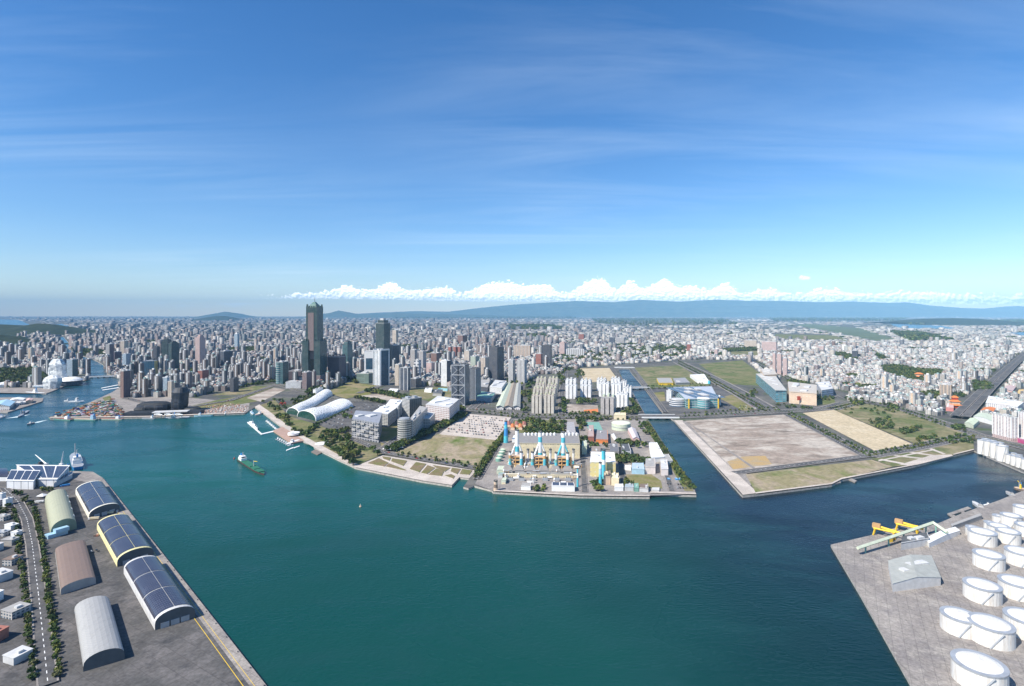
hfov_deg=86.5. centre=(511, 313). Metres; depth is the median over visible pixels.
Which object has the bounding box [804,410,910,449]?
sand lot
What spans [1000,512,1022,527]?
storage tank
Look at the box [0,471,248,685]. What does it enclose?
port ground
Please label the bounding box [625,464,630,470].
workshop
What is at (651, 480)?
garden
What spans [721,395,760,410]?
mall grass
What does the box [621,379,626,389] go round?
condominium tower
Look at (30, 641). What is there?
tree
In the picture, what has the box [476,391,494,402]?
green low building
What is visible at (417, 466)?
planting bed
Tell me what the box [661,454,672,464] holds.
workshop
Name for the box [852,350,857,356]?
residential tower
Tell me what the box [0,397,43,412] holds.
pier ground
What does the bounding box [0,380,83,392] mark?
quay path
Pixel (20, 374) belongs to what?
tree mass
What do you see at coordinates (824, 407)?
road
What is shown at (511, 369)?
residential tower
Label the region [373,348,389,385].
office tower
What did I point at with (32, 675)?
tree
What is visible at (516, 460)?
steel boiler
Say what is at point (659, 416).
bridge
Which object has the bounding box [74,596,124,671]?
grey barrel shed
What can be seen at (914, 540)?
quay warehouse
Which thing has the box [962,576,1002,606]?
storage tank
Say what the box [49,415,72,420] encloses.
ship
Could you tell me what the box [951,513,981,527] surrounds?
quay warehouse
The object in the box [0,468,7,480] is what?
arched terminal
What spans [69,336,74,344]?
residential tower
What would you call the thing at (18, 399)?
pier shed
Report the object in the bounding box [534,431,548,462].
chimney
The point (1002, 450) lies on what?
storage tank
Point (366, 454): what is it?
park ground
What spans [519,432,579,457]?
turbine hall
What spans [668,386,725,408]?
striped mall
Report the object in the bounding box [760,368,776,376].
round mall end
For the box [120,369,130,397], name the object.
residential tower
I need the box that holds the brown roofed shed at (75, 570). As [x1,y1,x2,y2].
[55,540,95,594]
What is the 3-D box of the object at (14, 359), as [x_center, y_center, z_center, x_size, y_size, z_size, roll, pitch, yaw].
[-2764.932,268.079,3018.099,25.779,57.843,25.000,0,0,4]
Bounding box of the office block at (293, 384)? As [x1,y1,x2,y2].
[285,380,301,388]
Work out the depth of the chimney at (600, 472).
936.43 m
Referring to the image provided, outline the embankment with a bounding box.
[674,420,754,494]
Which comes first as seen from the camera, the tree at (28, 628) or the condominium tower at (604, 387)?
the tree at (28, 628)
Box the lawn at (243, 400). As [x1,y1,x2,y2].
[193,394,255,408]
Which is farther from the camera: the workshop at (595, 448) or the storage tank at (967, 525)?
the workshop at (595, 448)
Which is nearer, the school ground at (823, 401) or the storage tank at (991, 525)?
the storage tank at (991, 525)
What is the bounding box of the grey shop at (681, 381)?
[673,378,689,384]
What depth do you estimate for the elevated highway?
1959.88 m
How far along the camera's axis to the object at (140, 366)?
2337.63 m
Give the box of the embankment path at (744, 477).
[682,421,750,484]
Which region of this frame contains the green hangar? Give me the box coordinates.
[44,489,76,538]
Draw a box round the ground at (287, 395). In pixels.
[0,316,1023,498]
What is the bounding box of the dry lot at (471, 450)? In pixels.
[395,434,493,465]
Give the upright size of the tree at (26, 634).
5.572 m
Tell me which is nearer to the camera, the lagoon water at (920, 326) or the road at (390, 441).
the road at (390, 441)
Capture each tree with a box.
[19,583,26,588]
[21,593,29,599]
[22,630,31,637]
[23,617,32,622]
[23,626,31,631]
[26,665,38,672]
[26,672,39,678]
[27,639,35,644]
[28,659,38,665]
[45,597,53,603]
[47,608,56,613]
[48,619,58,624]
[49,614,57,619]
[49,625,59,631]
[50,638,60,645]
[51,669,61,676]
[52,652,58,658]
[53,665,62,670]
[337,450,346,457]
[342,451,355,462]
[348,449,358,454]
[348,457,357,464]
[368,445,376,451]
[596,484,603,490]
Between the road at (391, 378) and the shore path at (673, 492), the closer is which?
the shore path at (673, 492)
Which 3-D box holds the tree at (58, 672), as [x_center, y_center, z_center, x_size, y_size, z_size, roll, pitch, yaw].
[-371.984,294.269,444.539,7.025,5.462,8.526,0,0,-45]
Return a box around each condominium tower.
[531,391,542,413]
[533,385,542,393]
[535,381,544,397]
[536,376,546,388]
[544,391,554,413]
[545,386,555,405]
[547,382,557,398]
[548,376,558,390]
[565,377,576,384]
[565,382,576,398]
[580,378,591,383]
[580,382,591,397]
[597,376,606,390]
[599,380,609,396]
[601,393,615,414]
[611,376,620,383]
[611,381,621,396]
[617,390,628,407]
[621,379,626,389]
[624,384,631,397]
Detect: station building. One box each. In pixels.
[497,466,503,473]
[501,477,506,483]
[521,483,530,489]
[552,482,574,491]
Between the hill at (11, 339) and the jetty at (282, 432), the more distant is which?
the hill at (11, 339)
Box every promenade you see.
[255,405,358,466]
[900,454,952,465]
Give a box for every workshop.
[566,422,575,432]
[588,425,593,441]
[590,446,599,454]
[596,430,607,442]
[610,443,618,453]
[614,412,625,419]
[614,484,622,490]
[621,443,630,453]
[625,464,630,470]
[625,483,633,490]
[628,427,638,440]
[632,463,644,473]
[634,483,638,491]
[639,484,647,491]
[645,458,655,473]
[649,442,663,462]
[660,459,667,475]
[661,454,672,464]
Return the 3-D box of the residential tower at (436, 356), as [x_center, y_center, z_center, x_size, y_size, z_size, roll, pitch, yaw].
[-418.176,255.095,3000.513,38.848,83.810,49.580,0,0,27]
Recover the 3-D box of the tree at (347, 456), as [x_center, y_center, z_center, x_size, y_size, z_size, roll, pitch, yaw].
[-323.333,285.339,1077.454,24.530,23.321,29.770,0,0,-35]
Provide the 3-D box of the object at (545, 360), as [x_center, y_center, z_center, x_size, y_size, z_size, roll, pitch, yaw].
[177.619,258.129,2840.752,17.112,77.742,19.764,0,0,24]
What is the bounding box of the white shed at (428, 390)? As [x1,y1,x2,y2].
[424,388,432,392]
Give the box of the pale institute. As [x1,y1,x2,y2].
[426,396,459,421]
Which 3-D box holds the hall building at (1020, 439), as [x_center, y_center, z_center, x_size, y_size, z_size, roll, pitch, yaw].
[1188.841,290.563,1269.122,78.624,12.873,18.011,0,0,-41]
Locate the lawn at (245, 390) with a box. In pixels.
[215,386,274,394]
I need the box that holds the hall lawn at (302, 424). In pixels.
[289,420,312,429]
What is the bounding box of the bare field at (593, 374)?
[580,368,614,381]
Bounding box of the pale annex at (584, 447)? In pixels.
[582,440,586,454]
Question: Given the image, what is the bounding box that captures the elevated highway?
[950,352,1023,416]
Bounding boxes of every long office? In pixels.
[411,406,427,441]
[423,412,434,427]
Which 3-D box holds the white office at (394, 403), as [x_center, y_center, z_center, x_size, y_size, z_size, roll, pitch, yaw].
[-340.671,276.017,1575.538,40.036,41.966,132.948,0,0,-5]
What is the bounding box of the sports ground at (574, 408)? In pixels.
[566,404,598,412]
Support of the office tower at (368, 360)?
on the ground at (287, 395)
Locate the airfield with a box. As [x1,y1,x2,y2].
[798,324,893,340]
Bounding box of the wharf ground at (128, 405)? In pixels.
[54,388,249,416]
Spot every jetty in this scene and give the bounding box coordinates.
[273,427,304,443]
[311,449,321,454]
[947,507,971,515]
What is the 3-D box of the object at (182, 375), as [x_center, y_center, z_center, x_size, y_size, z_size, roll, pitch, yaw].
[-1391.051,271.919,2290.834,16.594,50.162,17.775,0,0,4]
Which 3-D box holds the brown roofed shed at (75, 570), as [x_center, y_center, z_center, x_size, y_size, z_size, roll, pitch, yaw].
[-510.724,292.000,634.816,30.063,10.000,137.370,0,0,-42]
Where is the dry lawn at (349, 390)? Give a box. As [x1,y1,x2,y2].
[331,382,375,398]
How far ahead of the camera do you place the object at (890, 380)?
2111.39 m
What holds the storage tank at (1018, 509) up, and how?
on the port ground at (921, 643)
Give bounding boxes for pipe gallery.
[507,462,578,467]
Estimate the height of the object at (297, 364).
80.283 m
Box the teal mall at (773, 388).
[756,373,786,401]
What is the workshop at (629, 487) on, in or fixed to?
on the ground at (287, 395)
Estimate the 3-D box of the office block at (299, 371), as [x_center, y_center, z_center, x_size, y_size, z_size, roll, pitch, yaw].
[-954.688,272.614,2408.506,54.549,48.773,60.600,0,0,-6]
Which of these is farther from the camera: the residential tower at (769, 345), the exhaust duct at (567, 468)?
the residential tower at (769, 345)
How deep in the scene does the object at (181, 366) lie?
2532.41 m
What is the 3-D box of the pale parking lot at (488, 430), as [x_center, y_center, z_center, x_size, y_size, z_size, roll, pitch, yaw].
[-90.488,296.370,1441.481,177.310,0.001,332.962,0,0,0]
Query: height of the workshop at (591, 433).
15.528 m
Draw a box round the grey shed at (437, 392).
[433,389,442,395]
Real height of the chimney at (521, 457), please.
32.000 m
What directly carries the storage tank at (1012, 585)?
on the port ground at (921, 643)
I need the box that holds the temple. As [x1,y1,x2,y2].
[949,395,962,407]
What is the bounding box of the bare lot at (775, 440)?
[686,415,856,470]
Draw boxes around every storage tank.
[939,606,971,639]
[950,648,1009,685]
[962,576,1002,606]
[965,524,977,534]
[967,526,997,547]
[967,612,1016,651]
[972,548,1005,571]
[977,439,984,454]
[983,520,993,528]
[984,440,992,455]
[986,522,1010,530]
[990,442,998,458]
[992,513,999,522]
[994,527,1021,545]
[996,444,1008,461]
[997,574,1023,601]
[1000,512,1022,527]
[1002,606,1023,639]
[1004,545,1023,567]
[1005,453,1012,463]
[1010,455,1016,465]
[1012,504,1023,517]
[1014,521,1023,536]
[1015,456,1023,467]
[1021,458,1023,468]
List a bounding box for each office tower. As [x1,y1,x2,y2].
[66,359,77,375]
[143,360,157,375]
[153,346,159,359]
[161,338,171,356]
[168,341,178,368]
[220,350,232,365]
[230,377,238,391]
[234,332,238,346]
[276,360,288,383]
[302,370,311,388]
[342,340,352,370]
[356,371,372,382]
[364,350,372,371]
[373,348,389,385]
[376,318,389,348]
[400,366,410,389]
[402,395,421,417]
[411,376,421,387]
[414,359,420,375]
[441,359,450,386]
[451,363,468,405]
[469,367,480,398]
[489,346,503,379]
[542,344,551,364]
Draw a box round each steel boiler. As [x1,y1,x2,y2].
[512,455,524,466]
[534,455,547,467]
[558,456,571,468]
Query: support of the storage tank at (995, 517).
on the port ground at (921, 643)
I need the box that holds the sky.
[0,0,1023,315]
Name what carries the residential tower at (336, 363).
on the ground at (287, 395)
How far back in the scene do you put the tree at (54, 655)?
466.51 m
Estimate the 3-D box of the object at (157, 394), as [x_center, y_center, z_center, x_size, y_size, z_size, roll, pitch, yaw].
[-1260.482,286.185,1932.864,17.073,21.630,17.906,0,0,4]
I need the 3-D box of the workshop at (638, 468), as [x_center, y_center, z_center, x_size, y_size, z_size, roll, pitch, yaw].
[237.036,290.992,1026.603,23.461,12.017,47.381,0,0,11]
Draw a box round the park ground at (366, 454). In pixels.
[261,400,381,463]
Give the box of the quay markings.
[118,509,254,685]
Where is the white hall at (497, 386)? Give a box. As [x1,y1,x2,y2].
[490,380,506,393]
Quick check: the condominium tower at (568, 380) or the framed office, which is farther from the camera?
the condominium tower at (568, 380)
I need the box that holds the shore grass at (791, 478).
[746,460,891,491]
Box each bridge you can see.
[89,375,113,377]
[632,386,649,388]
[638,414,678,419]
[856,521,948,552]
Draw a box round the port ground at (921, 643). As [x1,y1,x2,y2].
[831,490,1023,685]
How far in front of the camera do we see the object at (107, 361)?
2734.70 m
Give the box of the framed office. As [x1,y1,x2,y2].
[352,410,381,442]
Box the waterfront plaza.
[355,455,473,484]
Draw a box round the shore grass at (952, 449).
[873,440,973,466]
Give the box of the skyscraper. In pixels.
[300,297,326,381]
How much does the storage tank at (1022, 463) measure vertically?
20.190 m
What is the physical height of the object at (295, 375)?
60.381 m
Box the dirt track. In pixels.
[689,423,754,467]
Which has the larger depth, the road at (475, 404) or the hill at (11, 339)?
the hill at (11, 339)
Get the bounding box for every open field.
[632,365,708,387]
[699,360,758,385]
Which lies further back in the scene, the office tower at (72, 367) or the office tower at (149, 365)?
the office tower at (72, 367)
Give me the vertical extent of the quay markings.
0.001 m
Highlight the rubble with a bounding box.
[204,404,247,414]
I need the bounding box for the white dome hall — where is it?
[60,377,83,385]
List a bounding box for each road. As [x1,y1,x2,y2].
[0,487,58,685]
[123,385,275,406]
[273,384,468,409]
[342,436,476,468]
[359,377,393,392]
[376,409,471,450]
[379,439,390,445]
[466,377,507,408]
[468,408,640,417]
[473,419,514,478]
[506,407,514,416]
[558,371,567,413]
[580,447,587,491]
[610,367,643,411]
[614,362,676,366]
[617,450,625,488]
[632,368,667,411]
[646,441,674,490]
[676,402,847,417]
[732,454,871,473]
[753,358,842,397]
[783,414,876,455]
[827,401,1023,448]
[859,434,985,457]
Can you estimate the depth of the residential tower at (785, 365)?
2581.83 m
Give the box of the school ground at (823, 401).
[817,397,834,404]
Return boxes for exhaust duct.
[503,465,512,472]
[515,465,523,472]
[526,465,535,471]
[539,466,548,471]
[551,466,560,472]
[563,466,572,473]
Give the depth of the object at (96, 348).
3744.92 m
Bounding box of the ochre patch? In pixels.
[727,456,770,468]
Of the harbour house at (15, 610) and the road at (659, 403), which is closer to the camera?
the harbour house at (15, 610)
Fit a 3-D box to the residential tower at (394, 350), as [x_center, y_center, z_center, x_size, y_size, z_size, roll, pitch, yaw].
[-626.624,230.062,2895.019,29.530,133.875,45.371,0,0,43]
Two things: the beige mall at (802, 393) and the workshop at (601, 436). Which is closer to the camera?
the workshop at (601, 436)
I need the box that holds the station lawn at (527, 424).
[513,420,559,432]
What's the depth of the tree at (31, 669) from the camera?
446.58 m
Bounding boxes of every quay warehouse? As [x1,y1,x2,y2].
[888,554,940,591]
[901,532,928,549]
[928,527,959,547]
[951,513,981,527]
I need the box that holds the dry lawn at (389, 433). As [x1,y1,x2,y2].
[380,425,396,445]
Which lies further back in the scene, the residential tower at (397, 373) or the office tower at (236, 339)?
the office tower at (236, 339)
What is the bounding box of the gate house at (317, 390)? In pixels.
[313,387,322,393]
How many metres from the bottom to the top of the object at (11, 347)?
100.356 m
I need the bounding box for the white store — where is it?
[690,374,710,383]
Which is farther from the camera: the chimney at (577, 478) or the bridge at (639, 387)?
the bridge at (639, 387)
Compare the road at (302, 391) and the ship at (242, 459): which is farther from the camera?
the road at (302, 391)
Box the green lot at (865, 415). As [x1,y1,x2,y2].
[836,404,962,442]
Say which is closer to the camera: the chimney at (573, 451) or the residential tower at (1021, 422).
the chimney at (573, 451)
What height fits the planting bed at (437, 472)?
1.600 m
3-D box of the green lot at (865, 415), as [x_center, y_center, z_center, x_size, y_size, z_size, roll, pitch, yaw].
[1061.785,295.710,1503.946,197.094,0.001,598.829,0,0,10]
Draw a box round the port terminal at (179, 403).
[123,387,204,415]
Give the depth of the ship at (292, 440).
1253.67 m
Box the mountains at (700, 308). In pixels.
[449,300,1023,316]
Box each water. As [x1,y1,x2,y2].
[0,319,28,324]
[0,337,1023,685]
[892,324,951,328]
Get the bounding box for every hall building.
[946,403,953,410]
[964,418,978,428]
[973,412,991,424]
[980,407,995,412]
[986,396,1003,409]
[998,399,1023,410]
[1004,385,1015,391]
[1018,435,1023,443]
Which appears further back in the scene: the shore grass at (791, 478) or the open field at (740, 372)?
the open field at (740, 372)
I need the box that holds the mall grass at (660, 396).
[654,392,665,401]
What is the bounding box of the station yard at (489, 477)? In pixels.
[475,419,694,495]
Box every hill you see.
[0,323,95,335]
[0,335,67,344]
[189,312,254,317]
[193,316,245,319]
[294,311,507,317]
[863,318,1023,324]
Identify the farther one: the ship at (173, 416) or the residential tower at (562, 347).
the residential tower at (562, 347)
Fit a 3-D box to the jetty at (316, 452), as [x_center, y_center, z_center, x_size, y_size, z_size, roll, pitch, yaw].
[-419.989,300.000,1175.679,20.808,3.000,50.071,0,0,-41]
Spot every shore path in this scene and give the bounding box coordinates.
[50,416,150,417]
[154,412,243,416]
[494,490,649,495]
[650,491,695,493]
[755,464,914,492]
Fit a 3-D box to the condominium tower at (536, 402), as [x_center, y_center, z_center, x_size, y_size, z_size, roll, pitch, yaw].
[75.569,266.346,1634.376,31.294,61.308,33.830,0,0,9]
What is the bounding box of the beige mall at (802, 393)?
[788,382,816,405]
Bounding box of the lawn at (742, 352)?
[730,350,757,355]
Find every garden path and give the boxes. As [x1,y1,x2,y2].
[879,449,934,460]
[879,459,912,464]
[894,455,927,459]
[909,452,938,455]
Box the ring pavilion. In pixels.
[288,431,299,436]
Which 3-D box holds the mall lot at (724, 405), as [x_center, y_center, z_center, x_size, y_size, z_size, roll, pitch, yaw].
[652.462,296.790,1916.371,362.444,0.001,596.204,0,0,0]
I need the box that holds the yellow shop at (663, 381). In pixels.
[657,378,672,384]
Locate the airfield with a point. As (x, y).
(866, 334)
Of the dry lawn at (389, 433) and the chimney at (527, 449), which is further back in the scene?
the dry lawn at (389, 433)
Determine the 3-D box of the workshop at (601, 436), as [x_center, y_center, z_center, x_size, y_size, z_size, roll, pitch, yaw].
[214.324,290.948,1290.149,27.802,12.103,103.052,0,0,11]
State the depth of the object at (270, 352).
3014.49 m
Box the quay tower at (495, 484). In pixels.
[493,479,497,491]
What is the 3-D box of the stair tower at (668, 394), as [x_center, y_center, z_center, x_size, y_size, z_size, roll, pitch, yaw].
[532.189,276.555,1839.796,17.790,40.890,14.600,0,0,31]
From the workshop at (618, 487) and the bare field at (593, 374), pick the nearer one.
the workshop at (618, 487)
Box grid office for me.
[815,381,832,396]
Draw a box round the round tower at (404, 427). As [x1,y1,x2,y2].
[397,417,410,440]
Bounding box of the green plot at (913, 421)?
[898,416,934,425]
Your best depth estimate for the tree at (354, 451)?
1114.40 m
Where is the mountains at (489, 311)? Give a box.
[360,307,498,314]
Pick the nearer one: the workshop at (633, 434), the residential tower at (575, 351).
the workshop at (633, 434)
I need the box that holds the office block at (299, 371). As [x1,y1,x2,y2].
[289,369,301,380]
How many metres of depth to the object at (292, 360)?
2586.49 m
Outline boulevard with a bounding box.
[673,362,776,409]
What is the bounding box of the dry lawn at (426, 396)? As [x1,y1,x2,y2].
[410,387,450,401]
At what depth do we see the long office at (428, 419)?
1404.76 m
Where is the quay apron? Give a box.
[70,471,266,685]
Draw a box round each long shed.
[496,383,510,409]
[504,383,515,409]
[513,382,520,409]
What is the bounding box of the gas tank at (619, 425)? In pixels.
[611,420,630,430]
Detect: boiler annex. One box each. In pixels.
[604,471,610,484]
[611,472,618,485]
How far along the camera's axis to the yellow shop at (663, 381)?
2301.25 m
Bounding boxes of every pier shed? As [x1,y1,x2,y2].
[0,399,14,409]
[10,397,25,401]
[15,401,25,405]
[26,398,32,403]
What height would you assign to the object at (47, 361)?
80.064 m
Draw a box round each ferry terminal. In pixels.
[6,470,39,489]
[17,465,69,485]
[54,471,72,486]
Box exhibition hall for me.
[286,389,352,420]
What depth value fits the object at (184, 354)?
3257.90 m
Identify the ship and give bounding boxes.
[18,410,28,417]
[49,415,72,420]
[69,443,83,470]
[73,411,97,420]
[99,414,123,419]
[164,412,189,418]
[194,412,212,416]
[237,453,264,474]
[285,439,299,445]
[972,501,983,507]
[1014,480,1023,490]
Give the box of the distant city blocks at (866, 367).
[0,316,1023,414]
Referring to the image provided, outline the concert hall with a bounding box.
[32,359,66,388]
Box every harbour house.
[0,492,5,498]
[0,513,10,520]
[0,529,10,536]
[0,542,3,549]
[0,567,13,582]
[0,589,3,599]
[0,625,9,640]
[1,536,18,545]
[1,601,30,619]
[2,497,12,506]
[2,554,23,565]
[2,645,33,665]
[4,522,18,529]
[11,529,22,535]
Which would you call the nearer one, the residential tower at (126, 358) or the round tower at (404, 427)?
the round tower at (404, 427)
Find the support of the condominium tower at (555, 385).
on the ground at (287, 395)
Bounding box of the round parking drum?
[669,398,684,406]
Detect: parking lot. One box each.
[320,402,401,431]
[440,414,510,439]
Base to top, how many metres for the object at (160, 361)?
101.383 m
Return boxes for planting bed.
[367,458,387,466]
[385,463,406,470]
[391,458,406,465]
[410,462,425,471]
[421,465,434,473]
[428,468,443,475]
[433,465,449,471]
[451,468,460,473]
[460,469,471,474]
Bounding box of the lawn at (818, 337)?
[776,334,843,339]
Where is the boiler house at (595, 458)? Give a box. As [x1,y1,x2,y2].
[590,452,615,476]
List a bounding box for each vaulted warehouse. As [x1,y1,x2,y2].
[76,481,119,517]
[97,514,153,566]
[124,555,194,629]
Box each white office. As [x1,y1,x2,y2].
[373,405,396,426]
[385,399,401,418]
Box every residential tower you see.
[45,342,51,351]
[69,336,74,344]
[106,343,113,361]
[114,351,121,361]
[120,340,128,353]
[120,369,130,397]
[122,353,130,364]
[162,376,169,389]
[168,380,173,396]
[195,335,205,363]
[198,369,208,378]
[328,354,345,377]
[390,344,398,366]
[392,329,397,343]
[395,363,401,385]
[410,349,416,365]
[419,350,425,367]
[426,361,433,371]
[431,352,441,361]
[453,346,457,355]
[458,334,466,342]
[464,349,473,360]
[470,355,478,365]
[480,356,488,374]
[508,359,514,382]
[514,345,530,356]
[517,359,526,382]
[536,353,541,363]
[559,341,565,353]
[566,348,583,355]
[609,337,614,342]
[616,337,624,343]
[744,339,756,346]
[762,341,776,350]
[772,352,775,370]
[777,352,781,374]
[783,357,787,375]
[817,345,824,350]
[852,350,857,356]
[940,383,952,398]
[992,413,1018,441]
[1018,411,1023,437]
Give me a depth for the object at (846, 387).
2091.12 m
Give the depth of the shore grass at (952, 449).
1158.76 m
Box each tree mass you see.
[0,356,1023,665]
[8,316,1023,357]
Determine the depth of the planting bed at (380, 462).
1078.95 m
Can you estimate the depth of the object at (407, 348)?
3471.08 m
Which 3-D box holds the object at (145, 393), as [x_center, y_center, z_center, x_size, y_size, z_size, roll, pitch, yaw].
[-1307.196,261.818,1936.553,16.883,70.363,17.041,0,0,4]
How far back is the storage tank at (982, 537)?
696.72 m
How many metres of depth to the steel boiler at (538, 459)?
1044.71 m
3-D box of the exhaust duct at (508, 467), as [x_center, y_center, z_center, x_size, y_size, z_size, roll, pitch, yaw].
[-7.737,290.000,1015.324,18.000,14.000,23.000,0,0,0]
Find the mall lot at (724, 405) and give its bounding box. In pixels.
[646,386,757,412]
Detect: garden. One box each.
[625,474,661,487]
[646,422,692,490]
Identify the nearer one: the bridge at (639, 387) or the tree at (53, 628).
the tree at (53, 628)
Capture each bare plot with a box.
[248,388,284,401]
[362,394,401,399]
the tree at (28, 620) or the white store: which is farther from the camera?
the white store
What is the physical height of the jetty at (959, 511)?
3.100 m
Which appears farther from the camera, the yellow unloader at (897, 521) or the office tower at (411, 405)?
the office tower at (411, 405)
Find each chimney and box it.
[504,420,507,442]
[508,429,525,461]
[508,451,511,465]
[520,451,522,464]
[526,448,529,461]
[531,451,533,464]
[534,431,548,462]
[543,451,545,465]
[554,431,572,463]
[555,452,557,465]
[566,452,568,465]
[572,448,574,463]
[576,467,578,486]
[599,462,601,484]
[601,449,605,478]
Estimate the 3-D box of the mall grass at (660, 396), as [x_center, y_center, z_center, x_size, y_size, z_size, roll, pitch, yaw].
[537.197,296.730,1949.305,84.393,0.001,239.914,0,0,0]
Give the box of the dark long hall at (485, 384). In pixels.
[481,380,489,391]
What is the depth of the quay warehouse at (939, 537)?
711.55 m
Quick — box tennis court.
[587,422,601,429]
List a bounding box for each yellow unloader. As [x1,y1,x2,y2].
[872,522,898,539]
[894,518,923,533]
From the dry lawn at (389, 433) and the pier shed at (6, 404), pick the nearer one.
the dry lawn at (389, 433)
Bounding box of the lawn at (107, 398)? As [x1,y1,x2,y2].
[103,396,111,404]
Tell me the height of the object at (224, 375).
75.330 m
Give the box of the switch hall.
[503,472,578,477]
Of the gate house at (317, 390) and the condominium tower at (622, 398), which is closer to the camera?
the condominium tower at (622, 398)
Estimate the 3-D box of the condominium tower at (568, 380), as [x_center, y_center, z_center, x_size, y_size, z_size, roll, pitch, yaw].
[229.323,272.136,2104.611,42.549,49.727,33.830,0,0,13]
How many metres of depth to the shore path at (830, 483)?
944.66 m
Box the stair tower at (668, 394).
[666,389,672,401]
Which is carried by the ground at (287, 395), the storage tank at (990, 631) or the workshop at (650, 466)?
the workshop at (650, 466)
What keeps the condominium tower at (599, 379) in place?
on the ground at (287, 395)

